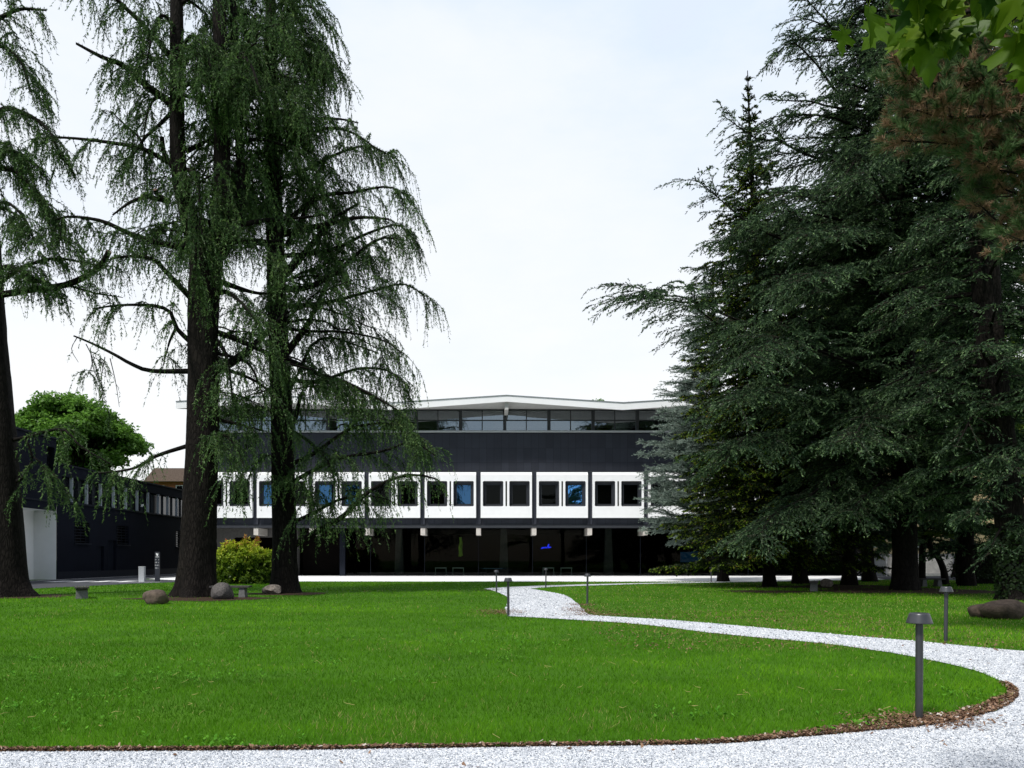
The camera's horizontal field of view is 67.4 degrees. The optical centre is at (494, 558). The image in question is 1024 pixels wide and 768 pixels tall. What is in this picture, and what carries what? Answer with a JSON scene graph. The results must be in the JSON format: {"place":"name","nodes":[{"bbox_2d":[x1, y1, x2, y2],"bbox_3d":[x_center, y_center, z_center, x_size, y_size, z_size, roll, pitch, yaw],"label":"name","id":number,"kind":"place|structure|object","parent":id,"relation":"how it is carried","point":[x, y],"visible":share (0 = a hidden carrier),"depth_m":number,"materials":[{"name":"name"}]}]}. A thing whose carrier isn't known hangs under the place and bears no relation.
{"place":"outdoors","nodes":[
{"label":"outdoors","id":0,"kind":"place"},
{"bbox_2d":[30,574,175,588],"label":"driveway","id":1,"kind":"structure","parent":0,"point":[35,584],"depth_m":50.02,"materials":[{"name":"concrete"}]},
{"bbox_2d":[38,574,164,581],"bbox_3d":[-26.075,1.487,70.100,9.750,0.001,43.800,0,0,0],"label":"road marking","id":2,"kind":"object","parent":1,"relation":"on","point":[84,581],"visible":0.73,"depth_m":49.85,"materials":[{"name":"white"}]},
{"bbox_2d":[138,566,145,581],"bbox_3d":[-22.419,1.000,48.913,0.360,1.000,0.360,0,0,-9],"label":"stone bollard","id":3,"kind":"object","parent":1,"relation":"on","point":[141,573],"visible":0.86,"depth_m":48.75,"materials":[{"name":"grey stone"}]},
{"bbox_2d":[155,552,159,581],"bbox_3d":[-21.917,0.535,49.998,0.300,1.930,0.104,0,0,0],"label":"sign totem","id":4,"kind":"object","parent":1,"relation":"on","point":[157,566],"visible":1,"depth_m":49.95,"materials":[{"name":"grey metal"}]},
{"bbox_2d":[144,468,183,489],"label":"brick house","id":5,"kind":"structure","parent":0,"point":[174,478],"depth_m":111.20,"materials":[{"name":"brick"}]},
{"bbox_2d":[160,576,860,581],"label":"pavement","id":6,"kind":"structure","parent":0,"point":[558,578],"depth_m":57.17,"materials":[{"name":"grey concrete"}]},
{"bbox_2d":[0,577,1023,751],"bbox_3d":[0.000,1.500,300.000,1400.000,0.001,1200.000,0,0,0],"label":"ground","id":7,"kind":"structure","parent":0,"point":[563,674],"depth_m":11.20,"materials":[{"name":"plant"}]},
{"bbox_2d":[1,594,71,597],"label":"soil patch","id":8,"kind":"object","parent":7,"relation":"on","point":[48,595],"visible":0.57,"depth_m":30.19,"materials":[{"name":"brown soil"}]},
{"bbox_2d":[0,0,134,597],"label":"weeping cedar","id":9,"kind":"object","parent":7,"relation":"on","point":[14,579],"visible":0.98,"depth_m":29.80,"materials":[{"name":"green plant"}]},
{"bbox_2d":[74,586,88,598],"bbox_3d":[-15.554,1.273,28.981,0.488,0.454,1.500,0,0,-28],"label":"stone bench","id":10,"kind":"object","parent":7,"relation":"on","point":[81,592],"visible":0.99,"depth_m":28.46,"materials":[{"name":"stone"}]},
{"bbox_2d":[15,390,154,473],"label":"broadleaf tree","id":11,"kind":"object","parent":7,"relation":"on","point":[44,411],"visible":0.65,"depth_m":91.78,"materials":[{"name":"green plant"}]},
{"bbox_2d":[16,427,181,579],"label":"side wing","id":12,"kind":"structure","parent":7,"relation":"on","point":[64,547],"depth_m":60.06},
{"bbox_2d":[97,540,112,570],"bbox_3d":[-31.560,-0.025,62.100,0.080,2.950,3.000,0,0,0],"label":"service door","id":13,"kind":"structure","parent":12,"relation":"in","point":[110,542],"depth_m":62.78,"materials":[{"name":"black metal"}]},
{"bbox_2d":[47,447,181,546],"bbox_3d":[-31.730,-4.540,74.550,0.140,6.920,41.900,0,0,0],"label":"window glass","id":14,"kind":"structure","parent":12,"relation":"in","point":[92,500],"depth_m":64.74,"materials":[{"name":"black glass"}]},
{"bbox_2d":[142,589,168,604],"bbox_3d":[-11.150,1.298,25.300,0.850,0.563,0.750,0,0,-6],"label":"boulder","id":15,"kind":"object","parent":7,"relation":"on","point":[156,596],"visible":0.88,"depth_m":25.02,"materials":[{"name":"grey stone"}]},
{"bbox_2d":[13,0,350,597],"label":"weeping cedar","id":16,"kind":"object","parent":7,"relation":"on","point":[200,248],"visible":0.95,"depth_m":29.81,"materials":[{"name":"green plant"}]},
{"bbox_2d":[121,597,271,600],"bbox_3d":[-11.008,1.490,28.394,5.898,0.001,3.181,0,0,0],"label":"soil patch","id":17,"kind":"object","parent":7,"relation":"on","point":[205,599],"visible":0.65,"depth_m":28.66,"materials":[{"name":"brown soil"}]},
{"bbox_2d":[211,582,233,598],"bbox_3d":[-10.088,1.231,28.445,0.806,0.699,0.800,0,0,0],"label":"boulder","id":18,"kind":"object","parent":17,"relation":"on","point":[221,590],"visible":0.88,"depth_m":28.17,"materials":[{"name":"grey stone"}]},
{"bbox_2d":[209,585,251,596],"bbox_3d":[-10.184,1.275,29.705,1.500,0.450,0.500,0,0,-3],"label":"stone bench","id":19,"kind":"object","parent":17,"relation":"on","point":[243,591],"visible":0.6,"depth_m":29.53,"materials":[{"name":"stone"}]},
{"bbox_2d":[216,533,271,583],"bbox_3d":[-15.014,0.201,45.968,4.891,3.392,3.694,0,0,0],"label":"garden shrub","id":20,"kind":"object","parent":7,"relation":"on","point":[239,562],"visible":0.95,"depth_m":45.08,"materials":[{"name":"green plant"}]},
{"bbox_2d":[248,592,323,594],"bbox_3d":[-8.979,1.489,32.614,3.824,0.001,2.819,0,0,0],"label":"soil patch","id":21,"kind":"object","parent":7,"relation":"on","point":[307,593],"visible":0.73,"depth_m":32.76,"materials":[{"name":"brown soil"}]},
{"bbox_2d":[262,584,280,593],"bbox_3d":[-9.407,1.337,32.463,0.857,0.487,0.800,0,0,0],"label":"boulder","id":22,"kind":"object","parent":21,"relation":"on","point":[272,589],"visible":0.88,"depth_m":32.22,"materials":[{"name":"beige stone"}]},
{"bbox_2d":[164,0,457,592],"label":"weeping cedar","id":23,"kind":"object","parent":7,"relation":"on","point":[319,61],"visible":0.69,"depth_m":33.12,"materials":[{"name":"green plant"}]},
{"bbox_2d":[494,570,498,592],"bbox_3d":[0.103,1.000,33.434,0.225,1.000,0.225,-1,0,41],"label":"bollard lamp","id":24,"kind":"object","parent":7,"relation":"on","point":[496,571],"visible":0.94,"depth_m":33.40,"materials":[{"name":"metal"}]},
{"bbox_2d":[0,628,1001,747],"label":"weeds","id":25,"kind":"object","parent":7,"relation":"on","point":[15,705],"visible":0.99,"depth_m":9.07,"materials":[{"name":"green plant"}]},
{"bbox_2d":[1,628,1003,743],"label":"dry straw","id":26,"kind":"object","parent":7,"relation":"on","point":[472,666],"visible":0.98,"depth_m":9.01,"materials":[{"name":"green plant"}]},
{"bbox_2d":[0,589,1023,767],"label":"bark mulch","id":27,"kind":"object","parent":7,"relation":"on","point":[1013,694],"visible":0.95,"depth_m":6.42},
{"bbox_2d":[906,612,932,719],"bbox_3d":[3.929,1.000,7.098,0.225,1.000,0.225,0,0,0],"label":"bollard lamp","id":28,"kind":"object","parent":27,"relation":"on","point":[918,619],"visible":0.82,"depth_m":7.07,"materials":[{"name":"metal"}]},
{"bbox_2d":[46,685,1009,750],"bbox_3d":[0.898,1.492,6.782,11.384,0.001,1.692,0,0,-17],"label":"soil strip","id":29,"kind":"object","parent":7,"relation":"on","point":[734,740],"visible":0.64,"depth_m":6.51,"materials":[{"name":"brown soil"}]},
{"bbox_2d":[544,568,547,587],"bbox_3d":[2.683,1.000,39.751,0.225,1.000,0.225,1,0,-16],"label":"bollard lamp","id":30,"kind":"object","parent":7,"relation":"on","point":[545,569],"visible":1,"depth_m":39.73,"materials":[{"name":"metal"}]},
{"bbox_2d":[584,574,590,603],"bbox_3d":[3.091,1.000,25.425,0.225,1.000,0.225,1,0,8],"label":"bollard lamp","id":31,"kind":"object","parent":7,"relation":"on","point":[587,575],"visible":1,"depth_m":25.39,"materials":[{"name":"metal"}]},
{"bbox_2d":[631,268,741,581],"bbox_3d":[12.563,-8.691,49.610,7.069,20.686,9.753,0,0,-32],"label":"silver cedar","id":32,"kind":"object","parent":7,"relation":"on","point":[669,496],"visible":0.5,"depth_m":49.50,"materials":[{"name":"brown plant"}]},
{"bbox_2d":[648,70,890,586],"bbox_3d":[14.365,-12.207,40.880,12.042,27.684,11.329,0,0,-20],"label":"spruce","id":33,"kind":"object","parent":7,"relation":"on","point":[731,512],"visible":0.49,"depth_m":39.95,"materials":[{"name":"green plant"}]},
{"bbox_2d":[732,590,814,592],"bbox_3d":[12.486,1.488,34.771,3.691,0.001,3.102,0,0,-26],"label":"soil patch","id":34,"kind":"object","parent":7,"relation":"on","point":[760,591],"visible":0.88,"depth_m":34.73,"materials":[{"name":"brown soil"}]},
{"bbox_2d":[738,228,859,583],"bbox_3d":[17.569,-9.325,45.451,8.348,22.060,8.400,0,0,0],"label":"cedar tree","id":35,"kind":"object","parent":7,"relation":"on","point":[802,578],"depth_m":45.14,"materials":[{"name":"green plant"}]},
{"bbox_2d":[748,586,855,588],"bbox_3d":[16.683,1.487,40.023,5.169,0.001,4.430,0,0,-24],"label":"soil patch","id":36,"kind":"object","parent":7,"relation":"on","point":[840,587],"visible":0.7,"depth_m":39.51,"materials":[{"name":"brown soil"}]},
{"bbox_2d":[581,0,1023,590],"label":"blue cedar","id":37,"kind":"object","parent":7,"relation":"on","point":[873,208],"visible":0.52,"depth_m":33.86,"materials":[{"name":"green plant"}]},
{"bbox_2d":[806,584,888,587],"bbox_3d":[19.477,1.488,41.507,5.231,0.001,5.148,0,0,39],"label":"soil patch","id":38,"kind":"object","parent":7,"relation":"on","point":[868,586],"visible":0.55,"depth_m":40.94,"materials":[{"name":"brown soil"}]},
{"bbox_2d":[820,578,832,586],"bbox_3d":[17.571,1.312,40.419,0.696,0.535,0.600,0,0,0],"label":"boulder","id":39,"kind":"object","parent":38,"relation":"on","point":[825,582],"visible":0.88,"depth_m":40.26,"materials":[{"name":"grey stone"}]},
{"bbox_2d":[778,61,934,584],"bbox_3d":[19.815,-13.236,43.306,9.232,29.847,9.359,0,0,0],"label":"cedar tree","id":40,"kind":"object","parent":7,"relation":"on","point":[851,579],"visible":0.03,"depth_m":43.17,"materials":[{"name":"green plant"}]},
{"bbox_2d":[803,133,924,581],"bbox_3d":[24.005,-12.981,49.936,8.464,29.440,8.218,0,0,21],"label":"cedar tree","id":41,"kind":"object","parent":7,"relation":"on","point":[868,575],"visible":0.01,"depth_m":49.60,"materials":[{"name":"green plant"}]},
{"bbox_2d":[801,271,970,343],"bbox_3d":[35.029,-12.227,65.655,17.296,27.554,15.200,0,0,0],"label":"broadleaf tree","id":42,"kind":"object","parent":7,"relation":"on","point":[878,313],"depth_m":63.57,"materials":[{"name":"green plant"}]},
{"bbox_2d":[805,588,994,593],"bbox_3d":[18.921,1.488,35.874,8.826,0.001,7.343,0,0,0],"label":"soil patch","id":43,"kind":"object","parent":7,"relation":"on","point":[887,590],"visible":0.63,"depth_m":34.74,"materials":[{"name":"brown soil"}]},
{"bbox_2d":[809,581,817,590],"bbox_3d":[14.848,1.275,35.656,0.380,0.450,1.500,0,0,23],"label":"stone bench","id":44,"kind":"object","parent":43,"relation":"on","point":[813,585],"visible":0.85,"depth_m":35.12,"materials":[{"name":"stone"}]},
{"bbox_2d":[873,272,979,577],"bbox_3d":[29.499,-10.995,52.952,9.182,25.429,9.241,0,0,0],"label":"cedar tree","id":45,"kind":"object","parent":7,"relation":"on","point":[922,547],"visible":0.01,"depth_m":52.79,"materials":[{"name":"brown plant"}]},
{"bbox_2d":[830,0,1023,94],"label":"plane tree","id":46,"kind":"object","parent":7,"relation":"on","point":[923,37],"visible":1,"depth_m":3.20,"materials":[{"name":"green plant"}]},
{"bbox_2d":[919,578,945,586],"bbox_3d":[23.236,1.275,40.909,1.350,0.450,0.500,0,0,0],"label":"stone bench","id":47,"kind":"object","parent":7,"relation":"on","point":[937,582],"visible":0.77,"depth_m":40.71,"materials":[{"name":"stone"}]},
{"bbox_2d":[850,17,1023,600],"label":"blue cedar","id":48,"kind":"object","parent":7,"relation":"on","point":[1002,460],"visible":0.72,"depth_m":27.43,"materials":[{"name":"green plant"}]},
{"bbox_2d":[888,473,992,584],"bbox_3d":[24.709,-1.639,43.845,5.897,6.545,5.534,0,0,0],"label":"young tree","id":49,"kind":"object","parent":7,"relation":"on","point":[942,568],"visible":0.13,"depth_m":43.85,"materials":[{"name":"green plant"}]},
{"bbox_2d":[864,0,1023,282],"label":"pine tree","id":50,"kind":"object","parent":7,"relation":"on","point":[958,78],"visible":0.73,"depth_m":12.12,"materials":[{"name":"green plant"}]},
{"bbox_2d":[939,586,952,640],"bbox_3d":[8.097,1.000,13.761,0.225,1.000,0.225,1,0,33],"label":"bollard lamp","id":51,"kind":"object","parent":7,"relation":"on","point":[945,589],"visible":0.9,"depth_m":13.73,"materials":[{"name":"metal"}]},
{"bbox_2d":[915,191,1023,585],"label":"cedar tree","id":52,"kind":"object","parent":7,"relation":"on","point":[964,546],"visible":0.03,"depth_m":41.67,"materials":[{"name":"green plant"}]},
{"bbox_2d":[916,336,1023,576],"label":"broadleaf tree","id":53,"kind":"object","parent":7,"relation":"on","point":[953,570],"depth_m":61.73,"materials":[{"name":"green plant"}]},
{"bbox_2d":[947,536,996,583],"bbox_3d":[28.907,-0.103,45.423,4.314,3.207,2.469,0,0,0],"label":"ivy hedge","id":54,"kind":"object","parent":7,"relation":"on","point":[984,573],"visible":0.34,"depth_m":45.20,"materials":[{"name":"green plant"}]},
{"bbox_2d":[967,604,986,617],"bbox_3d":[12.414,1.365,19.637,0.517,0.429,0.600,0,0,-6],"label":"boulder","id":55,"kind":"object","parent":7,"relation":"on","point":[973,610],"visible":0.51,"depth_m":19.53,"materials":[{"name":"stone"}]},
{"bbox_2d":[971,408,1023,493],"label":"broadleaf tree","id":56,"kind":"object","parent":7,"relation":"on","point":[1022,425],"depth_m":56.33,"materials":[{"name":"green plant"}]},
{"bbox_2d":[979,599,1023,619],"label":"boulder","id":57,"kind":"object","parent":7,"relation":"on","point":[1007,609],"visible":0.94,"depth_m":18.81,"materials":[{"name":"grey stone"}]},
{"bbox_2d":[0,582,1023,767],"bbox_3d":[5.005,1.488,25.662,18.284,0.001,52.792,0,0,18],"label":"path","id":58,"kind":"structure","parent":0,"point":[801,743],"depth_m":5.99,"materials":[{"name":"white gravel"}]},
{"bbox_2d":[504,578,511,615],"bbox_3d":[0.369,1.000,20.000,0.225,1.000,0.225,0,0,-25],"label":"bollard lamp","id":59,"kind":"object","parent":58,"relation":"on","point":[507,580],"visible":0.91,"depth_m":19.97,"materials":[{"name":"metal"}]},
{"bbox_2d":[0,0,1023,480],"label":"sky","id":60,"kind":"structure","parent":0,"point":[537,138],"materials":[{"name":"white"}]},
{"bbox_2d":[176,395,877,575],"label":"building","id":61,"kind":"structure","parent":0,"point":[552,485],"depth_m":64.00,"materials":[{"name":"grey stone"}]},
{"bbox_2d":[217,481,222,505],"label":"window","id":62,"kind":"structure","parent":61,"relation":"in","point":[220,493],"depth_m":63.97,"materials":[{"name":"black glass"}]},
{"bbox_2d":[220,409,238,430],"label":"clerestory window","id":63,"kind":"structure","parent":61,"relation":"in","point":[224,409],"depth_m":64.25,"materials":[{"name":"glass"}]},
{"bbox_2d":[230,481,249,505],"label":"window","id":64,"kind":"structure","parent":61,"relation":"in","point":[247,503],"depth_m":63.94,"materials":[{"name":"black glass"}]},
{"bbox_2d":[239,409,270,430],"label":"clerestory window","id":65,"kind":"structure","parent":61,"relation":"in","point":[265,427],"depth_m":64.25,"materials":[{"name":"grey glass"}]},
{"bbox_2d":[259,481,271,505],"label":"window","id":66,"kind":"structure","parent":61,"relation":"in","point":[261,495],"depth_m":63.94,"materials":[{"name":"blue glass"}]},
{"bbox_2d":[295,482,305,505],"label":"window","id":67,"kind":"structure","parent":61,"relation":"in","point":[296,482],"depth_m":63.97,"materials":[{"name":"grey metal"}]},
{"bbox_2d":[292,409,326,430],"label":"clerestory window","id":68,"kind":"structure","parent":61,"relation":"in","point":[323,422],"depth_m":64.25,"materials":[{"name":"grey glass"}]},
{"bbox_2d":[315,481,334,504],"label":"window","id":69,"kind":"structure","parent":61,"relation":"in","point":[317,484],"depth_m":63.99,"materials":[{"name":"blue glass"}]},
{"bbox_2d":[327,409,371,430],"bbox_3d":[-12.080,-11.555,64.215,3.693,1.830,0.170,0,0,0],"label":"clerestory window","id":70,"kind":"structure","parent":61,"relation":"in","point":[333,425],"depth_m":64.25,"materials":[{"name":"glass"}]},
{"bbox_2d":[341,481,361,505],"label":"window","id":71,"kind":"structure","parent":61,"relation":"in","point":[353,487],"depth_m":63.94,"materials":[{"name":"glass"}]},
{"bbox_2d":[371,481,390,505],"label":"window","id":72,"kind":"structure","parent":61,"relation":"in","point":[380,490],"depth_m":63.97,"materials":[{"name":"black glass"}]},
{"bbox_2d":[372,409,415,430],"bbox_3d":[-8.385,-11.555,64.215,3.693,1.830,0.170,0,0,0],"label":"clerestory window","id":73,"kind":"structure","parent":61,"relation":"in","point":[390,411],"depth_m":64.25,"materials":[{"name":"glass"}]},
{"bbox_2d":[397,481,417,505],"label":"window","id":74,"kind":"structure","parent":61,"relation":"in","point":[412,500],"depth_m":63.97,"materials":[{"name":"black glass"}]},
{"bbox_2d":[427,481,446,505],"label":"window","id":75,"kind":"structure","parent":61,"relation":"in","point":[442,501],"depth_m":63.97,"materials":[{"name":"black glass"}]},
{"bbox_2d":[416,409,459,430],"bbox_3d":[-4.690,-11.555,64.215,3.693,1.830,0.170,0,0,0],"label":"clerestory window","id":76,"kind":"structure","parent":61,"relation":"in","point":[428,419],"depth_m":64.25,"materials":[{"name":"glass"}]},
{"bbox_2d":[453,481,473,505],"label":"window","id":77,"kind":"structure","parent":61,"relation":"in","point":[463,491],"depth_m":63.97,"materials":[{"name":"blue glass"}]},
{"bbox_2d":[460,409,503,430],"bbox_3d":[-0.995,-11.555,64.215,3.693,1.830,0.170,0,0,0],"label":"clerestory window","id":78,"kind":"structure","parent":61,"relation":"in","point":[470,419],"depth_m":64.25,"materials":[{"name":"grey glass"}]},
{"bbox_2d":[483,481,502,505],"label":"window","id":79,"kind":"structure","parent":61,"relation":"in","point":[492,490],"depth_m":63.97,"materials":[{"name":"grey glass"}]},
{"bbox_2d":[509,481,529,505],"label":"window","id":80,"kind":"structure","parent":61,"relation":"in","point":[519,491],"depth_m":63.97,"materials":[{"name":"grey glass"}]},
{"bbox_2d":[504,409,548,430],"bbox_3d":[2.700,-11.555,64.215,3.693,1.830,0.170,0,0,0],"label":"clerestory window","id":81,"kind":"structure","parent":61,"relation":"in","point":[516,419],"depth_m":64.25,"materials":[{"name":"grey glass"}]},
{"bbox_2d":[539,481,558,505],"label":"window","id":82,"kind":"structure","parent":61,"relation":"in","point":[548,490],"depth_m":63.97,"materials":[{"name":"black glass"}]},
{"bbox_2d":[549,409,592,430],"bbox_3d":[6.395,-11.555,64.215,3.693,1.830,0.170,0,0,0],"label":"clerestory window","id":83,"kind":"structure","parent":61,"relation":"in","point":[559,419],"depth_m":64.25,"materials":[{"name":"grey glass"}]},
{"bbox_2d":[565,481,585,505],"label":"window","id":84,"kind":"structure","parent":61,"relation":"in","point":[575,491],"depth_m":63.97,"materials":[{"name":"blue glass"}]},
{"bbox_2d":[595,481,614,505],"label":"window","id":85,"kind":"structure","parent":61,"relation":"in","point":[604,490],"depth_m":63.97,"materials":[{"name":"black glass"}]},
{"bbox_2d":[593,409,636,430],"bbox_3d":[10.090,-11.555,64.215,3.693,1.830,0.170,0,0,0],"label":"clerestory window","id":86,"kind":"structure","parent":61,"relation":"in","point":[603,419],"depth_m":64.25,"materials":[{"name":"glass"}]},
{"bbox_2d":[621,481,641,505],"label":"window","id":87,"kind":"structure","parent":61,"relation":"in","point":[629,489],"depth_m":63.97,"materials":[{"name":"black glass"}]},
{"bbox_2d":[651,482,666,505],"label":"window","id":88,"kind":"structure","parent":61,"relation":"in","point":[652,485],"depth_m":63.94,"materials":[{"name":"grey metal"}]},
{"bbox_2d":[637,409,680,430],"bbox_3d":[13.785,-11.555,64.215,3.693,1.830,0.170,0,0,0],"label":"clerestory window","id":89,"kind":"structure","parent":61,"relation":"in","point":[644,423],"depth_m":64.25,"materials":[{"name":"glass"}]},
{"bbox_2d":[860,576,955,579],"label":"road","id":90,"kind":"structure","parent":0,"point":[889,577],"depth_m":60.69,"materials":[{"name":"grey asphalt"}]},
{"bbox_2d":[874,554,954,575],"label":"boundary wall","id":91,"kind":"structure","parent":0,"point":[932,568],"depth_m":67.00,"materials":[{"name":"grey concrete"}]},
{"bbox_2d":[872,467,993,553],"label":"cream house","id":92,"kind":"structure","parent":0,"point":[980,536],"depth_m":76.00,"materials":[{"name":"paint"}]}
]}

